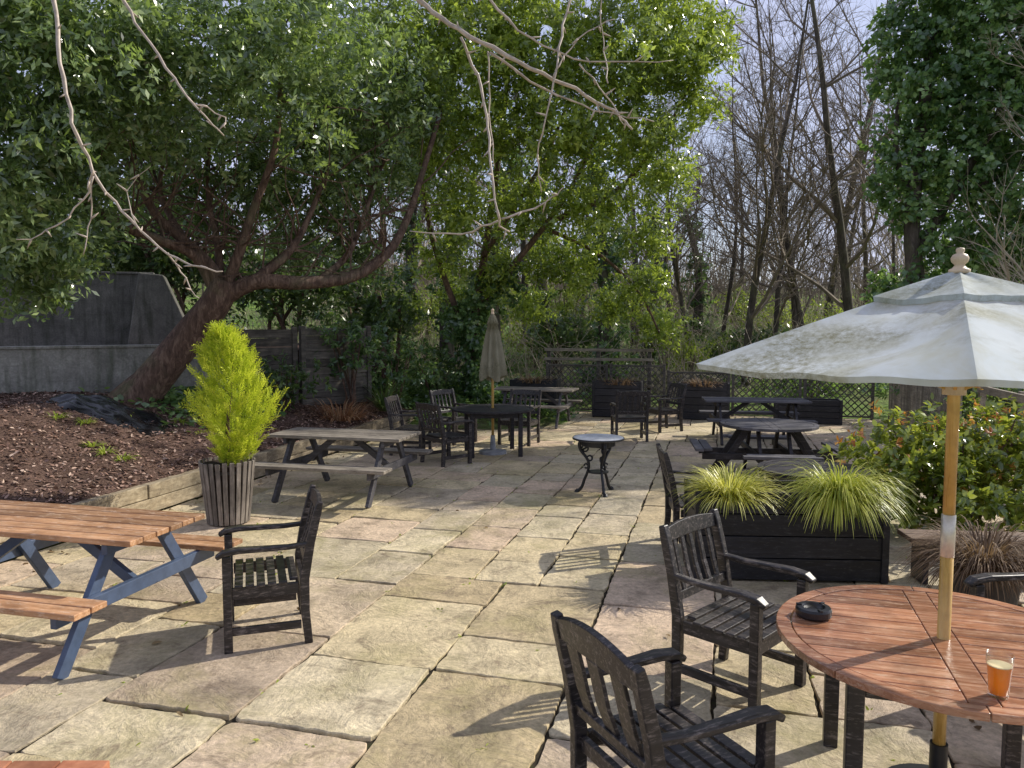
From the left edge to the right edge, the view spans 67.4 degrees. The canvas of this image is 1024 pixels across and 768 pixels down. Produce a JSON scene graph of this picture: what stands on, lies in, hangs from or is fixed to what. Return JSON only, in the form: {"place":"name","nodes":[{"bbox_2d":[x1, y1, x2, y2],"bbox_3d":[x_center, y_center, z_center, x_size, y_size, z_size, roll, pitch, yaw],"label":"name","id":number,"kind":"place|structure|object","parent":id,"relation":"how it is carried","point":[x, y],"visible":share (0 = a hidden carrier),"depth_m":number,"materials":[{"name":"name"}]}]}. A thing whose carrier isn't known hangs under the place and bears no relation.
{"place":"outdoors","nodes":[
{"label":"outdoors","id":0,"kind":"place"},
{"bbox_2d":[232,343,386,402],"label":"terrace","id":1,"kind":"structure","parent":0,"point":[383,349],"depth_m":15.69,"materials":[{"name":"wood"}]},
{"bbox_2d":[0,270,154,345],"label":"garden wall","id":2,"kind":"structure","parent":1,"relation":"on","point":[104,317],"depth_m":14.52,"materials":[{"name":"concrete"}]},
{"bbox_2d":[0,344,223,393],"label":"garden wall","id":3,"kind":"structure","parent":1,"relation":"on","point":[87,368],"depth_m":11.57,"materials":[{"name":"concrete"}]},
{"bbox_2d":[128,272,183,344],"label":"buttress","id":4,"kind":"structure","parent":1,"relation":"on","point":[157,314],"depth_m":14.33,"materials":[{"name":"concrete"}]},
{"bbox_2d":[0,259,1012,563],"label":"ground","id":5,"kind":"structure","parent":0,"point":[656,381],"depth_m":24.37,"materials":[{"name":"plant"}]},
{"bbox_2d":[0,373,414,503],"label":"mulch bed","id":6,"kind":"object","parent":5,"relation":"on","point":[37,469],"visible":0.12,"depth_m":9.19,"materials":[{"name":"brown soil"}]},
{"bbox_2d":[36,393,174,435],"bbox_3d":[-5.551,0.410,10.550,1.864,0.570,1.039,1,4,10],"label":"ground sheet","id":7,"kind":"object","parent":6,"relation":"on","point":[98,407],"visible":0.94,"depth_m":10.34,"materials":[{"name":"black plastic"}]},
{"bbox_2d":[0,0,351,271],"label":"evergreen shrub","id":8,"kind":"object","parent":6,"relation":"on","point":[202,42],"depth_m":18.33,"materials":[{"name":"green plant"}]},
{"bbox_2d":[58,137,307,323],"bbox_3d":[-7.644,-3.080,18.031,6.631,5.780,3.979,0,4,0],"label":"evergreen shrub","id":9,"kind":"object","parent":6,"relation":"on","point":[159,261],"visible":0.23,"depth_m":17.61,"materials":[{"name":"green plant"}]},
{"bbox_2d":[0,0,475,404],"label":"evergreen tree","id":10,"kind":"object","parent":6,"relation":"on","point":[50,150],"visible":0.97,"depth_m":10.26,"materials":[{"name":"green plant"}]},
{"bbox_2d":[223,327,298,403],"bbox_3d":[-4.400,-0.274,13.417,1.314,1.440,0.090,-3,5,-32],"label":"board fence","id":11,"kind":"object","parent":6,"relation":"on","point":[268,343],"visible":0.21,"depth_m":13.52,"materials":[{"name":"wood"}]},
{"bbox_2d":[256,349,336,409],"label":"evergreen shrub","id":12,"kind":"object","parent":6,"relation":"on","point":[290,383],"visible":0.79,"depth_m":13.08,"materials":[{"name":"green plant"}]},
{"bbox_2d":[207,208,390,335],"bbox_3d":[-5.145,-2.279,18.328,4.348,4.159,3.378,0,4,0],"label":"evergreen shrub","id":13,"kind":"object","parent":6,"relation":"on","point":[297,299],"visible":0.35,"depth_m":18.32,"materials":[{"name":"green plant"}]},
{"bbox_2d":[298,326,371,405],"bbox_3d":[-3.275,-0.354,14.349,0.090,1.460,1.509,4,6,44],"label":"board fence","id":14,"kind":"object","parent":6,"relation":"on","point":[309,335],"visible":0.73,"depth_m":14.20,"materials":[{"name":"wood"}]},
{"bbox_2d":[301,396,379,423],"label":"dead fern","id":15,"kind":"object","parent":6,"relation":"on","point":[345,415],"visible":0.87,"depth_m":13.43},
{"bbox_2d":[306,311,392,412],"bbox_3d":[-2.968,-0.390,14.322,1.635,1.959,1.079,0,4,0],"label":"evergreen shrub","id":16,"kind":"object","parent":6,"relation":"on","point":[356,328],"visible":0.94,"depth_m":14.17,"materials":[{"name":"green plant"}]},
{"bbox_2d":[358,330,444,410],"bbox_3d":[-2.405,-0.252,15.258,2.138,1.713,1.240,0,4,0],"label":"evergreen shrub","id":17,"kind":"object","parent":6,"relation":"on","point":[395,374],"visible":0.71,"depth_m":15.23,"materials":[{"name":"green plant"}]},
{"bbox_2d":[424,203,473,368],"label":"ivy clad tree","id":18,"kind":"object","parent":6,"relation":"on","point":[449,348],"visible":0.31,"depth_m":19.87,"materials":[{"name":"green plant"}]},
{"bbox_2d":[0,412,415,544],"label":"sleeper wall","id":19,"kind":"structure","parent":5,"relation":"on","point":[162,493],"depth_m":8.90,"materials":[{"name":"wood"}]},
{"bbox_2d":[78,369,580,431],"bbox_3d":[-3.588,0.234,16.156,6.406,1.255,11.324,4,6,44],"label":"ivy cover","id":20,"kind":"object","parent":5,"relation":"on","point":[181,395],"visible":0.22,"depth_m":16.12,"materials":[{"name":"green plant"}]},
{"bbox_2d":[307,264,434,366],"bbox_3d":[-3.728,-1.140,20.062,3.464,3.967,2.740,0,4,0],"label":"evergreen shrub","id":21,"kind":"object","parent":5,"relation":"on","point":[398,310],"visible":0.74,"depth_m":19.70,"materials":[{"name":"green plant"}]},
{"bbox_2d":[242,0,527,316],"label":"evergreen shrub","id":22,"kind":"object","parent":5,"relation":"on","point":[388,198],"visible":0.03,"depth_m":21.11,"materials":[{"name":"green plant"}]},
{"bbox_2d":[389,179,433,340],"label":"ivy clad tree","id":23,"kind":"object","parent":5,"relation":"on","point":[413,224],"visible":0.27,"depth_m":25.86,"materials":[{"name":"green plant"}]},
{"bbox_2d":[382,281,455,362],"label":"woodland bush","id":24,"kind":"object","parent":5,"relation":"on","point":[433,309],"visible":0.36,"depth_m":24.91,"materials":[{"name":"green plant"}]},
{"bbox_2d":[398,342,469,397],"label":"evergreen shrub","id":25,"kind":"object","parent":5,"relation":"on","point":[443,375],"visible":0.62,"depth_m":16.70,"materials":[{"name":"green plant"}]},
{"bbox_2d":[395,384,567,429],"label":"ivy bank","id":26,"kind":"structure","parent":5,"relation":"on","point":[549,422],"depth_m":16.02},
{"bbox_2d":[469,146,531,384],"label":"ivy clad tree","id":27,"kind":"object","parent":5,"relation":"on","point":[499,312],"visible":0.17,"depth_m":20.93,"materials":[{"name":"green plant"}]},
{"bbox_2d":[318,0,746,403],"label":"broadleaf evergreen","id":28,"kind":"object","parent":5,"relation":"on","point":[467,310],"visible":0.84,"depth_m":15.05,"materials":[{"name":"green plant"}]},
{"bbox_2d":[51,162,1023,324],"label":"wood","id":29,"kind":"object","parent":5,"relation":"on","point":[713,294],"visible":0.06,"depth_m":43.74,"materials":[{"name":"plant"}]},
{"bbox_2d":[522,144,561,364],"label":"ivy clad tree","id":30,"kind":"object","parent":5,"relation":"on","point":[555,294],"visible":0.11,"depth_m":24.88,"materials":[{"name":"green plant"}]},
{"bbox_2d":[224,264,888,399],"bbox_3d":[4.069,-2.800,28.210,30.249,5.814,19.478,0,4,0],"label":"brushwood","id":31,"kind":"object","parent":5,"relation":"on","point":[615,334],"visible":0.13,"depth_m":23.82,"materials":[{"name":"plant"}]},
{"bbox_2d":[523,304,597,381],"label":"evergreen shrub","id":32,"kind":"object","parent":5,"relation":"on","point":[564,334],"visible":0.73,"depth_m":22.24,"materials":[{"name":"green plant"}]},
{"bbox_2d":[548,277,599,355],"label":"woodland bush","id":33,"kind":"object","parent":5,"relation":"on","point":[561,304],"visible":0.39,"depth_m":26.73,"materials":[{"name":"green plant"}]},
{"bbox_2d":[544,347,653,406],"bbox_3d":[2.133,-0.133,19.015,2.700,1.520,0.135,1,4,15],"label":"timber frame","id":34,"kind":"object","parent":5,"relation":"on","point":[598,359],"visible":0.59,"depth_m":18.93,"materials":[{"name":"wood"}]},
{"bbox_2d":[561,128,639,392],"bbox_3d":[2.477,-3.083,21.137,2.300,8.242,2.410,-1,5,-19],"label":"ivy clad tree","id":35,"kind":"object","parent":5,"relation":"on","point":[602,334],"visible":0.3,"depth_m":20.79,"materials":[{"name":"green plant"}]},
{"bbox_2d":[487,0,726,356],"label":"bare tree","id":36,"kind":"object","parent":5,"relation":"on","point":[635,262],"visible":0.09,"depth_m":28.31,"materials":[{"name":"brown plant"}]},
{"bbox_2d":[227,298,1002,402],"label":"undergrowth","id":37,"kind":"object","parent":5,"relation":"on","point":[583,393],"visible":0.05,"depth_m":23.24,"materials":[{"name":"green plant"}]},
{"bbox_2d":[634,196,673,368],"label":"ivy clad tree","id":38,"kind":"object","parent":5,"relation":"on","point":[665,267],"visible":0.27,"depth_m":23.89,"materials":[{"name":"green plant"}]},
{"bbox_2d":[619,304,703,377],"bbox_3d":[4.426,-1.206,22.885,2.570,2.366,2.090,0,4,0],"label":"woodland bush","id":39,"kind":"object","parent":5,"relation":"on","point":[688,335],"visible":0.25,"depth_m":22.95,"materials":[{"name":"green plant"}]},
{"bbox_2d":[584,74,747,340],"bbox_3d":[5.659,-6.990,29.876,6.838,11.679,5.846,3,5,36],"label":"bare tree","id":40,"kind":"object","parent":5,"relation":"on","point":[665,257],"visible":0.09,"depth_m":29.69,"materials":[{"name":"brown plant"}]},
{"bbox_2d":[662,341,711,380],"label":"woodland bush","id":41,"kind":"object","parent":5,"relation":"on","point":[691,350],"visible":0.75,"depth_m":21.93,"materials":[{"name":"green plant"}]},
{"bbox_2d":[609,11,770,366],"bbox_3d":[5.609,-5.989,24.623,6.229,11.422,8.151,2,5,28],"label":"bare tree","id":42,"kind":"object","parent":5,"relation":"on","point":[676,267],"visible":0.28,"depth_m":24.12,"materials":[{"name":"brown plant"}]},
{"bbox_2d":[673,199,717,344],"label":"ivy clad tree","id":43,"kind":"object","parent":5,"relation":"on","point":[700,297],"visible":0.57,"depth_m":28.85,"materials":[{"name":"green plant"}]},
{"bbox_2d":[657,73,823,326],"bbox_3d":[9.752,-7.609,33.131,8.562,11.860,5.781,0,4,2],"label":"bare tree","id":44,"kind":"object","parent":5,"relation":"on","point":[742,253],"visible":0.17,"depth_m":33.13,"materials":[{"name":"brown plant"}]},
{"bbox_2d":[704,283,783,340],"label":"woodland bush","id":45,"kind":"object","parent":5,"relation":"on","point":[739,303],"visible":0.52,"depth_m":30.87,"materials":[{"name":"green plant"}]},
{"bbox_2d":[700,323,788,359],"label":"evergreen shrub","id":46,"kind":"object","parent":5,"relation":"on","point":[736,342],"visible":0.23,"depth_m":23.75,"materials":[{"name":"green plant"}]},
{"bbox_2d":[665,2,857,348],"bbox_3d":[7.973,-6.182,25.444,5.847,11.682,6.840,0,4,-5],"label":"bare tree","id":47,"kind":"object","parent":5,"relation":"on","point":[730,288],"visible":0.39,"depth_m":25.59,"materials":[{"name":"brown plant"}]},
{"bbox_2d":[662,0,882,335],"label":"bare tree","id":48,"kind":"object","parent":5,"relation":"on","point":[777,302],"visible":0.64,"depth_m":23.52,"materials":[{"name":"brown plant"}]},
{"bbox_2d":[647,0,900,385],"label":"bare tree","id":49,"kind":"object","parent":5,"relation":"on","point":[752,312],"visible":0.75,"depth_m":20.64,"materials":[{"name":"brown plant"}]},
{"bbox_2d":[669,0,882,328],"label":"bare tree","id":50,"kind":"object","parent":5,"relation":"on","point":[793,305],"visible":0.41,"depth_m":25.52,"materials":[{"name":"brown plant"}]},
{"bbox_2d":[698,0,904,326],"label":"bare tree","id":51,"kind":"object","parent":5,"relation":"on","point":[797,299],"visible":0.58,"depth_m":23.09,"materials":[{"name":"brown plant"}]},
{"bbox_2d":[748,378,854,398],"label":"evergreen shrub","id":52,"kind":"object","parent":5,"relation":"on","point":[815,388],"visible":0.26,"depth_m":18.61,"materials":[{"name":"green plant"}]},
{"bbox_2d":[660,0,972,386],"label":"bare tree","id":53,"kind":"object","parent":5,"relation":"on","point":[844,261],"visible":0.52,"depth_m":20.26,"materials":[{"name":"brown plant"}]},
{"bbox_2d":[746,0,920,317],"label":"bare tree","id":54,"kind":"object","parent":5,"relation":"on","point":[834,262],"visible":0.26,"depth_m":28.03,"materials":[{"name":"brown plant"}]},
{"bbox_2d":[790,54,893,306],"bbox_3d":[15.986,-9.152,36.604,5.778,12.709,7.565,4,6,44],"label":"bare tree","id":55,"kind":"object","parent":5,"relation":"on","point":[852,229],"visible":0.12,"depth_m":36.25,"materials":[{"name":"brown plant"}]},
{"bbox_2d":[774,23,927,304],"bbox_3d":[14.402,-7.987,32.110,7.456,12.525,5.695,0,4,5],"label":"bare tree","id":56,"kind":"object","parent":5,"relation":"on","point":[865,263],"visible":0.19,"depth_m":31.78,"materials":[{"name":"brown plant"}]},
{"bbox_2d":[811,86,955,305],"bbox_3d":[13.198,-5.820,26.469,6.027,10.293,5.152,1,4,13],"label":"bare tree","id":57,"kind":"object","parent":5,"relation":"on","point":[894,244],"visible":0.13,"depth_m":26.25,"materials":[{"name":"brown plant"}]},
{"bbox_2d":[857,0,1023,304],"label":"ivy tree","id":58,"kind":"object","parent":5,"relation":"on","point":[962,61],"visible":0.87,"depth_m":15.02,"materials":[{"name":"green plant"}]},
{"bbox_2d":[916,8,1023,283],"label":"bare tree","id":59,"kind":"object","parent":5,"relation":"on","point":[1006,270],"visible":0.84,"depth_m":14.12,"materials":[{"name":"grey plant"}]},
{"bbox_2d":[921,387,1023,430],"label":"evergreen shrub","id":60,"kind":"object","parent":5,"relation":"on","point":[965,414],"visible":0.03,"depth_m":13.20,"materials":[{"name":"green plant"}]},
{"bbox_2d":[0,411,1023,767],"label":"patio","id":61,"kind":"structure","parent":0,"point":[494,681],"depth_m":5.11,"materials":[{"name":"stone"}]},
{"bbox_2d":[0,760,109,767],"bbox_3d":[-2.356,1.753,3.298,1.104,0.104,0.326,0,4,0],"label":"picnic table","id":62,"kind":"object","parent":61,"relation":"on","point":[64,764],"visible":1,"depth_m":3.42,"materials":[{"name":"wood"}]},
{"bbox_2d":[0,500,242,679],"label":"picnic table","id":63,"kind":"object","parent":61,"relation":"on","point":[102,535],"visible":0.95,"depth_m":5.07,"materials":[{"name":"orange wood"}]},
{"bbox_2d":[198,456,254,525],"bbox_3d":[-2.980,1.113,8.056,0.559,0.656,0.559,0,4,0],"label":"slatted pot","id":64,"kind":"object","parent":61,"relation":"on","point":[227,491],"visible":0.88,"depth_m":7.86,"materials":[{"name":"wood"}]},
{"bbox_2d":[179,319,290,465],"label":"golden conifer","id":65,"kind":"object","parent":64,"relation":"on","point":[222,336],"visible":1,"depth_m":7.84,"materials":[{"name":"green plant"}]},
{"bbox_2d":[215,484,322,653],"bbox_3d":[-1.618,1.205,5.149,0.667,0.930,0.634,-1,5,-19],"label":"garden armchair","id":66,"kind":"object","parent":61,"relation":"on","point":[236,593],"visible":1,"depth_m":4.95,"materials":[{"name":"brown wood"}]},
{"bbox_2d":[255,427,432,508],"bbox_3d":[-2.039,0.982,9.420,1.705,0.775,1.604,1,4,14],"label":"picnic table","id":67,"kind":"object","parent":61,"relation":"on","point":[359,437],"visible":0.93,"depth_m":9.23,"materials":[{"name":"grey wood"}]},
{"bbox_2d":[16,0,672,297],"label":"overhanging tree","id":68,"kind":"object","parent":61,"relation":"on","point":[424,4],"visible":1,"depth_m":2.56,"materials":[{"name":"brown plant"}]},
{"bbox_2d":[384,394,433,455],"bbox_3d":[-1.664,0.658,12.442,0.667,0.930,0.634,1,4,10],"label":"garden armchair","id":69,"kind":"object","parent":61,"relation":"on","point":[388,400],"visible":0.74,"depth_m":12.40,"materials":[{"name":"brown wood"}]},
{"bbox_2d":[415,402,473,466],"bbox_3d":[-1.014,0.728,11.508,0.667,0.930,0.634,-4,6,-40],"label":"garden armchair","id":70,"kind":"object","parent":61,"relation":"on","point":[448,436],"visible":1,"depth_m":11.40,"materials":[{"name":"brown wood"}]},
{"bbox_2d":[429,388,476,445],"bbox_3d":[-1.034,0.571,13.609,0.667,0.930,0.634,4,6,40],"label":"garden armchair","id":71,"kind":"object","parent":61,"relation":"on","point":[455,417],"visible":0.48,"depth_m":13.66,"materials":[{"name":"brown wood"}]},
{"bbox_2d":[479,308,506,454],"bbox_3d":[-0.302,-0.043,12.339,0.456,2.340,0.456,0,4,0],"label":"parasol","id":72,"kind":"object","parent":61,"relation":"on","point":[493,368],"visible":1,"depth_m":12.21,"materials":[{"name":"beige fabric"}]},
{"bbox_2d":[452,404,533,457],"bbox_3d":[-0.310,0.755,12.391,1.320,0.742,1.320,-1,4,-10],"label":"round table","id":73,"kind":"object","parent":61,"relation":"on","point":[486,411],"visible":0.95,"depth_m":12.07,"materials":[{"name":"brown wood"}]},
{"bbox_2d":[498,389,541,446],"bbox_3d":[0.137,0.581,13.473,0.634,0.930,0.667,2,5,22],"label":"garden armchair","id":74,"kind":"object","parent":61,"relation":"on","point":[528,422],"visible":0.79,"depth_m":13.54,"materials":[{"name":"brown wood"}]},
{"bbox_2d":[494,386,582,428],"bbox_3d":[0.501,0.475,16.181,1.705,0.775,1.604,1,4,16],"label":"picnic table","id":75,"kind":"object","parent":61,"relation":"on","point":[505,390],"visible":0.77,"depth_m":16.06,"materials":[{"name":"grey wood"}]},
{"bbox_2d":[546,363,607,409],"bbox_3d":[1.560,0.079,18.534,1.510,1.170,0.060,1,4,15],"label":"trellis panel","id":76,"kind":"object","parent":61,"relation":"on","point":[548,374],"visible":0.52,"depth_m":18.50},
{"bbox_2d":[572,434,624,496],"bbox_3d":[1.060,1.000,9.451,0.638,0.703,0.638,-1,4,-15],"label":"bistro table","id":77,"kind":"object","parent":61,"relation":"on","point":[605,443],"visible":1,"depth_m":9.37,"materials":[{"name":"black metal"}]},
{"bbox_2d":[592,380,643,416],"bbox_3d":[2.420,0.332,17.524,1.111,0.812,0.531,1,4,15],"label":"planter box","id":78,"kind":"object","parent":61,"relation":"on","point":[603,396],"visible":0.69,"depth_m":17.33,"materials":[{"name":"wood"}]},
{"bbox_2d":[610,390,649,441],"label":"garden armchair","id":79,"kind":"object","parent":61,"relation":"on","point":[641,418],"visible":0.94,"depth_m":13.61,"materials":[{"name":"brown wood"}]},
{"bbox_2d":[609,363,665,406],"bbox_3d":[2.961,0.107,18.159,1.310,1.170,0.060,1,4,15],"label":"trellis panel","id":80,"kind":"object","parent":61,"relation":"on","point":[663,379],"visible":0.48,"depth_m":18.07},
{"bbox_2d":[644,382,686,432],"bbox_3d":[3.022,0.452,15.192,0.667,0.930,0.634,-2,5,-20],"label":"garden armchair","id":81,"kind":"object","parent":61,"relation":"on","point":[660,411],"visible":0.94,"depth_m":15.02,"materials":[{"name":"brown wood"}]},
{"bbox_2d":[550,610,785,767],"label":"garden armchair","id":82,"kind":"object","parent":61,"relation":"on","point":[672,732],"visible":1,"depth_m":2.85,"materials":[{"name":"brown wood"}]},
{"bbox_2d":[656,443,723,544],"bbox_3d":[1.696,1.055,7.152,0.667,0.930,0.634,0,4,4],"label":"garden armchair","id":83,"kind":"object","parent":61,"relation":"on","point":[673,503],"visible":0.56,"depth_m":7.05,"materials":[{"name":"brown wood"}]},
{"bbox_2d":[677,381,729,419],"bbox_3d":[4.250,0.370,17.025,1.111,0.812,0.531,1,4,15],"label":"planter box","id":84,"kind":"object","parent":61,"relation":"on","point":[694,403],"visible":0.53,"depth_m":16.80,"materials":[{"name":"wood"}]},
{"bbox_2d":[659,508,815,706],"bbox_3d":[1.268,1.264,4.368,0.667,0.930,0.634,4,6,45],"label":"garden armchair","id":85,"kind":"object","parent":61,"relation":"on","point":[739,620],"visible":0.9,"depth_m":4.32,"materials":[{"name":"brown wood"}]},
{"bbox_2d":[699,397,817,446],"bbox_3d":[4.350,0.654,13.788,1.805,0.775,1.604,1,4,8],"label":"picnic table","id":86,"kind":"object","parent":61,"relation":"on","point":[745,401],"visible":0.9,"depth_m":13.70,"materials":[{"name":"brown wood"}]},
{"bbox_2d":[731,374,801,415],"bbox_3d":[5.762,0.233,17.416,1.510,1.030,0.060,1,4,15],"label":"trellis panel","id":87,"kind":"object","parent":61,"relation":"on","point":[733,389],"visible":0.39,"depth_m":17.44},
{"bbox_2d":[689,418,851,479],"bbox_3d":[3.450,0.913,10.347,1.995,0.771,1.995,1,4,8],"label":"round picnic table","id":88,"kind":"object","parent":61,"relation":"on","point":[731,449],"visible":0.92,"depth_m":10.20,"materials":[{"name":"brown wood"}]},
{"bbox_2d":[683,478,891,583],"bbox_3d":[2.250,1.206,6.408,1.531,0.732,0.551,0,4,3],"label":"planter box","id":89,"kind":"object","parent":61,"relation":"on","point":[823,553],"visible":0.57,"depth_m":6.15,"materials":[{"name":"wood"}]},
{"bbox_2d":[669,461,788,520],"bbox_3d":[1.780,0.832,6.276,1.080,0.366,1.061,0,4,0],"label":"grass tuft","id":90,"kind":"object","parent":89,"relation":"in","point":[728,484],"visible":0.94,"depth_m":6.12,"materials":[{"name":"plant"}]},
{"bbox_2d":[769,453,920,538],"bbox_3d":[2.631,0.861,6.199,1.195,0.518,1.257,0,4,0],"label":"grass tuft","id":91,"kind":"object","parent":89,"relation":"in","point":[837,492],"visible":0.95,"depth_m":5.91,"materials":[{"name":"green plant"}]},
{"bbox_2d":[773,397,842,424],"bbox_3d":[6.300,0.568,16.388,1.331,0.512,0.531,1,4,15],"label":"planter box","id":92,"kind":"object","parent":61,"relation":"on","point":[824,411],"visible":0.71,"depth_m":16.10,"materials":[{"name":"wood"}]},
{"bbox_2d":[757,459,870,479],"bbox_3d":[2.850,1.151,7.306,1.000,0.712,1.000,0,4,-5],"label":"round table","id":93,"kind":"object","parent":61,"relation":"on","point":[775,467],"visible":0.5,"depth_m":7.32,"materials":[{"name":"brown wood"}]},
{"bbox_2d":[803,379,874,419],"bbox_3d":[7.235,0.263,17.023,1.460,1.030,0.060,1,4,15],"label":"trellis panel","id":94,"kind":"object","parent":61,"relation":"on","point":[871,396],"visible":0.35,"depth_m":16.97,"materials":[{"name":"wood"}]},
{"bbox_2d":[696,247,1023,767],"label":"parasol","id":95,"kind":"object","parent":61,"relation":"on","point":[955,332],"visible":0.99,"depth_m":2.85,"materials":[{"name":"white fabric"}]},
{"bbox_2d":[776,585,1023,767],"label":"round table","id":96,"kind":"object","parent":61,"relation":"on","point":[882,642],"visible":0.92,"depth_m":3.17,"materials":[{"name":"red wood"}]},
{"bbox_2d":[795,601,831,621],"bbox_3d":[1.365,1.025,3.476,0.156,0.051,0.156,0,4,0],"label":"ashtray","id":97,"kind":"object","parent":96,"relation":"on","point":[814,611],"visible":1,"depth_m":3.43,"materials":[{"name":"black plastic"}]},
{"bbox_2d":[987,660,1012,696],"bbox_3d":[1.725,1.030,2.720,0.087,0.155,0.087,0,4,0],"label":"pint glass","id":98,"kind":"object","parent":96,"relation":"on","point":[999,672],"visible":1,"depth_m":2.70,"materials":[{"name":"orange"}]},
{"bbox_2d":[888,383,917,428],"bbox_3d":[7.925,0.308,15.543,0.081,1.160,2.390,1,4,15],"label":"picket fence","id":99,"kind":"object","parent":61,"relation":"on","point":[905,399],"visible":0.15,"depth_m":15.22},
{"bbox_2d":[817,387,1023,531],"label":"bronze shrub","id":100,"kind":"object","parent":61,"relation":"on","point":[985,463],"visible":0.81,"depth_m":7.32,"materials":[{"name":"green plant"}]},
{"bbox_2d":[917,386,962,435],"bbox_3d":[7.278,0.489,13.135,0.081,1.160,2.390,1,4,15],"label":"picket fence","id":101,"kind":"object","parent":61,"relation":"on","point":[924,392],"visible":0.07,"depth_m":13.26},
{"bbox_2d":[897,529,1023,584],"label":"wall","id":102,"kind":"structure","parent":61,"relation":"on","point":[902,533],"depth_m":6.18,"materials":[{"name":"brown wood"}]},
{"bbox_2d":[952,570,1021,605],"bbox_3d":[3.200,1.443,5.223,0.500,0.440,0.500,0,4,0],"label":"flower pot","id":103,"kind":"object","parent":61,"relation":"on","point":[1012,601],"visible":0.02,"depth_m":5.02,"materials":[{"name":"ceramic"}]},
{"bbox_2d":[886,514,1023,603],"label":"withered plant","id":104,"kind":"object","parent":103,"relation":"in","point":[979,554],"visible":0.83,"depth_m":5.11,"materials":[{"name":"plant"}]},
{"bbox_2d":[963,572,1023,597],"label":"garden armchair","id":105,"kind":"object","parent":61,"relation":"on","point":[974,582],"visible":0.19,"depth_m":4.27,"materials":[{"name":"brown wood"}]},
{"bbox_2d":[1,0,1023,289],"label":"sky","id":106,"kind":"structure","parent":0,"point":[874,3],"materials":[{"name":"white"}]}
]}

